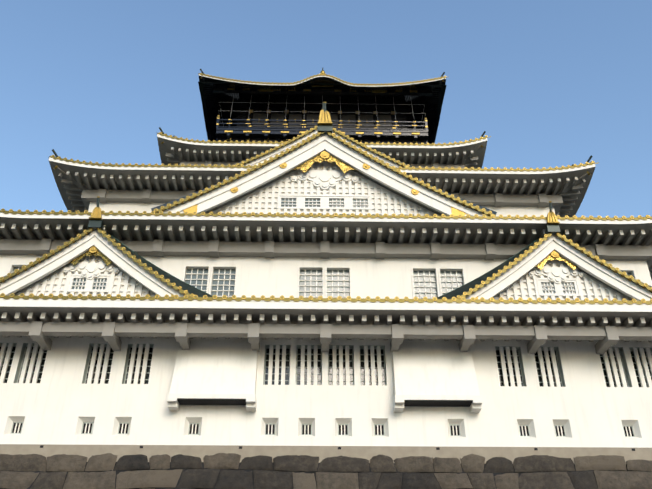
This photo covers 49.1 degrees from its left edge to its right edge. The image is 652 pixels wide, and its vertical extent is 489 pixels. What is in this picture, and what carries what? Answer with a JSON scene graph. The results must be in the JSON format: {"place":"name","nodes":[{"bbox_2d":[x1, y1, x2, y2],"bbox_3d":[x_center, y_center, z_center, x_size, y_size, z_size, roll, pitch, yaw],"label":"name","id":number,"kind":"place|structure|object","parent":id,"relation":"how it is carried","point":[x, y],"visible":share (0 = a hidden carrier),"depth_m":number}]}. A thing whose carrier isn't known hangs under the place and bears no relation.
{"place":"outdoors","nodes":[
{"label":"outdoors","id":0,"kind":"place"},
{"bbox_2d":[0,74,651,463],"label":"castle","id":1,"kind":"structure","parent":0,"point":[60,403],"depth_m":31.37},
{"bbox_2d":[0,471,39,488],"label":"stone","id":2,"kind":"object","parent":1,"relation":"on","point":[15,480],"visible":0.94,"depth_m":28.40},
{"bbox_2d":[0,454,46,471],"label":"stone","id":3,"kind":"object","parent":1,"relation":"on","point":[27,462],"visible":0.94,"depth_m":28.94},
{"bbox_2d":[30,472,66,488],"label":"stone","id":4,"kind":"object","parent":1,"relation":"on","point":[49,480],"visible":1,"depth_m":28.37},
{"bbox_2d":[46,454,87,471],"bbox_3d":[-10.595,8.858,29.051,1.657,0.814,0.327,1,-32,-1],"label":"stone","id":5,"kind":"object","parent":1,"relation":"on","point":[64,463],"visible":0.92,"depth_m":28.95},
{"bbox_2d":[63,471,115,488],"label":"stone","id":6,"kind":"object","parent":1,"relation":"on","point":[90,480],"visible":1,"depth_m":28.42},
{"bbox_2d":[85,453,117,470],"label":"stone","id":7,"kind":"object","parent":1,"relation":"on","point":[105,462],"visible":0.9,"depth_m":29.00},
{"bbox_2d":[114,454,148,470],"bbox_3d":[-7.869,8.867,29.088,1.424,0.725,0.255,-3,-32,4],"label":"stone","id":8,"kind":"object","parent":1,"relation":"on","point":[132,462],"visible":0.94,"depth_m":29.00},
{"bbox_2d":[116,469,182,488],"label":"stone","id":9,"kind":"object","parent":1,"relation":"on","point":[145,479],"visible":0.94,"depth_m":28.51},
{"bbox_2d":[149,454,169,468],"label":"stone","id":10,"kind":"object","parent":1,"relation":"on","point":[159,461],"visible":0.88,"depth_m":29.07},
{"bbox_2d":[170,454,202,468],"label":"stone","id":11,"kind":"object","parent":1,"relation":"on","point":[178,461],"visible":0.92,"depth_m":29.08},
{"bbox_2d":[176,469,219,488],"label":"stone","id":12,"kind":"object","parent":1,"relation":"on","point":[198,478],"visible":0.96,"depth_m":28.55},
{"bbox_2d":[203,453,240,468],"bbox_3d":[-4.317,8.849,29.213,1.625,0.724,0.261,-2,-32,3],"label":"stone","id":13,"kind":"object","parent":1,"relation":"on","point":[224,461],"visible":0.85,"depth_m":29.13},
{"bbox_2d":[214,469,252,488],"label":"stone","id":14,"kind":"object","parent":1,"relation":"on","point":[235,479],"visible":1,"depth_m":28.52},
{"bbox_2d":[239,455,272,469],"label":"stone","id":15,"kind":"object","parent":1,"relation":"on","point":[260,462],"visible":0.94,"depth_m":29.10},
{"bbox_2d":[253,470,291,488],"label":"stone","id":16,"kind":"object","parent":1,"relation":"on","point":[264,479],"visible":0.98,"depth_m":28.58},
{"bbox_2d":[273,455,318,471],"bbox_3d":[-1.221,8.921,29.222,1.940,0.786,0.346,1,-32,-1],"label":"stone","id":17,"kind":"object","parent":1,"relation":"on","point":[306,463],"visible":0.92,"depth_m":29.12},
{"bbox_2d":[292,472,316,488],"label":"stone","id":18,"kind":"object","parent":1,"relation":"on","point":[302,480],"visible":0.9,"depth_m":28.56},
{"bbox_2d":[252,113,391,127],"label":"castle shutter","id":19,"kind":"object","parent":1,"relation":"attached to","point":[316,117],"visible":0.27,"depth_m":59.79},
{"bbox_2d":[199,76,445,143],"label":"storey","id":20,"kind":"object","parent":1,"relation":"attached to","point":[344,99],"depth_m":59.60},
{"bbox_2d":[13,199,631,297],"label":"lattice windows","id":21,"kind":"structure","parent":1,"relation":"attached to","point":[346,283],"depth_m":35.84},
{"bbox_2d":[219,95,425,124],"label":"castle wire","id":22,"kind":"object","parent":1,"relation":"attached to","point":[318,103],"visible":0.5,"depth_m":58.94},
{"bbox_2d":[70,154,577,269],"bbox_3d":[-0.113,-3.093,41.561,25.630,15.420,8.000,1,-32,-1],"label":"gable ornament","id":23,"kind":"object","parent":1,"relation":"attached to","point":[305,167],"visible":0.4,"depth_m":34.81},
{"bbox_2d":[115,238,535,296],"bbox_3d":[-0.118,-2.809,41.726,34.683,17.700,8.060,1,-32,-1],"label":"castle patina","id":24,"kind":"object","parent":1,"relation":"attached to","point":[439,296],"visible":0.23,"depth_m":34.56},
{"bbox_2d":[0,137,651,354],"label":"roof eaves","id":25,"kind":"object","parent":1,"relation":"attached to","point":[82,192],"visible":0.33,"depth_m":35.84},
{"bbox_2d":[0,73,651,304],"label":"roof tiles","id":26,"kind":"object","parent":1,"relation":"attached to","point":[190,298],"visible":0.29,"depth_m":35.15},
{"bbox_2d":[0,70,651,302],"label":"decorative trim","id":27,"kind":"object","parent":1,"relation":"attached to","point":[324,119],"visible":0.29,"depth_m":37.54},
{"bbox_2d":[0,347,651,386],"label":"bars","id":28,"kind":"object","parent":1,"relation":"attached to","point":[312,369],"depth_m":31.95},
{"bbox_2d":[0,343,651,436],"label":"window openings","id":29,"kind":"object","parent":1,"relation":"attached to","point":[556,349],"visible":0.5,"depth_m":31.88},
{"bbox_2d":[0,399,651,488],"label":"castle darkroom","id":30,"kind":"object","parent":1,"relation":"attached to","point":[243,402],"visible":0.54,"depth_m":30.18},
{"bbox_2d":[0,68,651,302],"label":"roof trim","id":31,"kind":"structure","parent":1,"relation":"attached to","point":[455,293],"depth_m":34.82},
{"bbox_2d":[316,472,358,488],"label":"stone","id":32,"kind":"object","parent":1,"relation":"on","point":[330,480],"visible":0.98,"depth_m":28.58},
{"bbox_2d":[318,456,368,471],"bbox_3d":[0.718,8.965,29.219,2.126,0.723,0.309,1,-32,-1],"label":"stone","id":33,"kind":"object","parent":1,"relation":"on","point":[340,464],"visible":0.94,"depth_m":29.11},
{"bbox_2d":[359,472,380,488],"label":"stone","id":34,"kind":"object","parent":1,"relation":"on","point":[368,480],"visible":0.98,"depth_m":28.63},
{"bbox_2d":[370,455,396,471],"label":"stone","id":35,"kind":"object","parent":1,"relation":"on","point":[381,463],"visible":0.9,"depth_m":29.15},
{"bbox_2d":[377,473,401,488],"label":"stone","id":36,"kind":"object","parent":1,"relation":"attached to","point":[390,481],"visible":0.94,"depth_m":28.62},
{"bbox_2d":[393,456,433,471],"bbox_3d":[3.573,8.986,29.270,1.667,0.734,0.286,-2,-32,3],"label":"stone","id":37,"kind":"object","parent":1,"relation":"on","point":[415,464],"visible":0.92,"depth_m":29.18},
{"bbox_2d":[402,473,440,488],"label":"stone","id":38,"kind":"object","parent":1,"relation":"on","point":[420,481],"visible":0.94,"depth_m":28.63},
{"bbox_2d":[432,457,461,472],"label":"stone","id":39,"kind":"object","parent":1,"relation":"on","point":[447,464],"visible":0.88,"depth_m":29.20},
{"bbox_2d":[434,473,472,488],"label":"stone","id":40,"kind":"object","parent":1,"relation":"on","point":[451,480],"visible":0.92,"depth_m":28.69},
{"bbox_2d":[460,454,484,472],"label":"stone","id":41,"kind":"object","parent":1,"relation":"on","point":[470,463],"visible":0.9,"depth_m":29.24},
{"bbox_2d":[468,473,495,488],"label":"stone","id":42,"kind":"object","parent":1,"relation":"on","point":[482,480],"visible":0.96,"depth_m":28.72},
{"bbox_2d":[484,457,513,472],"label":"stone","id":43,"kind":"object","parent":1,"relation":"on","point":[498,464],"visible":0.96,"depth_m":29.20},
{"bbox_2d":[494,473,518,488],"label":"stone","id":44,"kind":"object","parent":1,"relation":"on","point":[507,481],"visible":0.96,"depth_m":28.72},
{"bbox_2d":[513,455,574,471],"bbox_3d":[8.961,9.005,29.396,2.552,0.797,0.345,1,-32,-1],"label":"stone","id":45,"kind":"object","parent":1,"relation":"attached to","point":[536,463],"visible":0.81,"depth_m":29.29},
{"bbox_2d":[519,471,574,488],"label":"stone","id":46,"kind":"object","parent":1,"relation":"on","point":[548,480],"visible":1,"depth_m":28.74},
{"bbox_2d":[568,471,597,488],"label":"stone","id":47,"kind":"object","parent":1,"relation":"on","point":[583,480],"visible":1,"depth_m":28.82},
{"bbox_2d":[573,455,626,470],"bbox_3d":[11.315,8.998,29.447,2.156,0.708,0.292,1,-32,-1],"label":"stone","id":48,"kind":"object","parent":1,"relation":"on","point":[602,462],"visible":0.96,"depth_m":29.36},
{"bbox_2d":[594,471,651,488],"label":"stone","id":49,"kind":"object","parent":1,"relation":"on","point":[623,479],"visible":1,"depth_m":28.83},
{"bbox_2d":[626,459,651,470],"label":"stone","id":50,"kind":"object","parent":1,"relation":"on","point":[640,465],"visible":0.96,"depth_m":29.33},
{"bbox_2d":[0,0,651,217],"label":"sky","id":51,"kind":"structure","parent":0,"point":[552,83]}
]}

